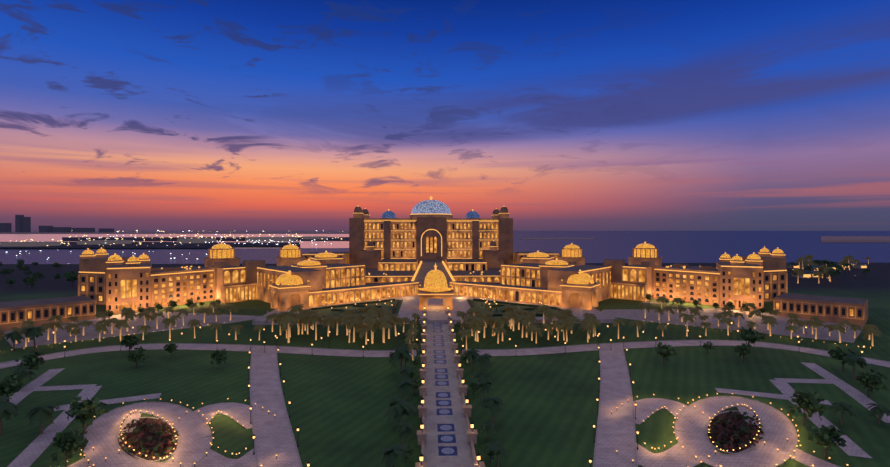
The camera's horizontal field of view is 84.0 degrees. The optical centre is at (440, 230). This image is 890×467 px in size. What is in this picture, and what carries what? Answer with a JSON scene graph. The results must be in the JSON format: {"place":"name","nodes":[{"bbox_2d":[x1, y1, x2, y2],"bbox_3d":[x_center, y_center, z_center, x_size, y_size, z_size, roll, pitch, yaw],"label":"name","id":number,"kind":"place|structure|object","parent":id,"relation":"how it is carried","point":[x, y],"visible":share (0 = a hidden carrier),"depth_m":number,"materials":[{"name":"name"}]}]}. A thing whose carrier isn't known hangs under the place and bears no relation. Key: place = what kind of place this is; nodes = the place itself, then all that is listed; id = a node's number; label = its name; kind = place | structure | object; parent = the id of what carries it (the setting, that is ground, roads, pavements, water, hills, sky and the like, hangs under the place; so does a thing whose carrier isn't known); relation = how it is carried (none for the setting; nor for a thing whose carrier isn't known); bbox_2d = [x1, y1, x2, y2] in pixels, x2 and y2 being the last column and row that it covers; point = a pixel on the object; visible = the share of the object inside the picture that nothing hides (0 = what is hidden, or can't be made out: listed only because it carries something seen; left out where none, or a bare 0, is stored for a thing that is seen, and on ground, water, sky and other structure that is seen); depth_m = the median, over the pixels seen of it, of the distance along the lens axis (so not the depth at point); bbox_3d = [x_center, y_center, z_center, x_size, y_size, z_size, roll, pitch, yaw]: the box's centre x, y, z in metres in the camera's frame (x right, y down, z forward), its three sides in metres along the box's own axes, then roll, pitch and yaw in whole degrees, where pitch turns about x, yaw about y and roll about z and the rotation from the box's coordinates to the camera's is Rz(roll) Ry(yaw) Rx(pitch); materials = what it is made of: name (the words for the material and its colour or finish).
{"place":"outdoors","nodes":[
{"label":"outdoors","id":0,"kind":"place"},
{"bbox_2d":[0,234,348,247],"bbox_3d":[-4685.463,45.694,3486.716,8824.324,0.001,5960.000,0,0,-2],"label":"harbour water","id":1,"kind":"structure","parent":0,"point":[58,237],"depth_m":3761.62,"materials":[{"name":"liquid"}]},
{"bbox_2d":[4,295,862,347],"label":"forecourt terrace","id":2,"kind":"structure","parent":0,"point":[406,306],"depth_m":214.16,"materials":[{"name":"stone"}]},
{"bbox_2d":[0,263,889,466],"bbox_3d":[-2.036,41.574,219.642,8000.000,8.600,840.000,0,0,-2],"label":"ground","id":3,"kind":"structure","parent":0,"point":[547,416],"depth_m":140.81,"materials":[{"name":"green plant"}]},
{"bbox_2d":[0,197,867,331],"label":"palace","id":4,"kind":"structure","parent":3,"relation":"on","point":[427,250],"depth_m":261.63,"materials":[{"name":"yellow stone"}]},
{"bbox_2d":[0,255,889,466],"bbox_3d":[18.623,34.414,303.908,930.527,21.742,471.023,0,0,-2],"label":"garden trees","id":5,"kind":"object","parent":3,"relation":"on","point":[83,411],"visible":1,"depth_m":174.79,"materials":[{"name":"green plant"}]},
{"bbox_2d":[0,340,889,466],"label":"garden paths","id":6,"kind":"structure","parent":3,"relation":"on","point":[274,434],"depth_m":115.55,"materials":[{"name":"stone"}]},
{"bbox_2d":[115,410,765,461],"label":"round flower beds","id":7,"kind":"object","parent":6,"relation":"on","point":[730,431],"visible":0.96,"depth_m":105.97,"materials":[{"name":"red"}]},
{"bbox_2d":[415,308,484,466],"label":"central walkway","id":8,"kind":"structure","parent":3,"relation":"on","point":[447,436],"depth_m":120.76,"materials":[{"name":"stone"}]},
{"bbox_2d":[36,263,870,466],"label":"garden lights","id":9,"kind":"object","parent":3,"relation":"on","point":[421,455],"visible":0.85,"depth_m":117.42,"materials":[{"name":"yellow metal"}]},
{"bbox_2d":[786,261,867,277],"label":"beach club","id":10,"kind":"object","parent":3,"relation":"on","point":[808,274],"visible":0.54,"depth_m":478.31,"materials":[{"name":"brown"}]},
{"bbox_2d":[0,231,889,263],"bbox_3d":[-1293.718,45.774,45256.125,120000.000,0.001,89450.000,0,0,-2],"label":"sea","id":11,"kind":"structure","parent":0,"point":[694,246],"depth_m":1256.93,"materials":[{"name":"liquid"}]},
{"bbox_2d":[0,215,889,259],"bbox_3d":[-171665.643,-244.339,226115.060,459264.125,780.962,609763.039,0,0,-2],"label":"harbour and city","id":12,"kind":"object","parent":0,"point":[22,224],"visible":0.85,"depth_m":2127.83,"materials":[{"name":"grey"}]},
{"bbox_2d":[0,0,889,230],"label":"sky","id":13,"kind":"structure","parent":0,"point":[119,115],"materials":[{"name":"blue"}]}
]}

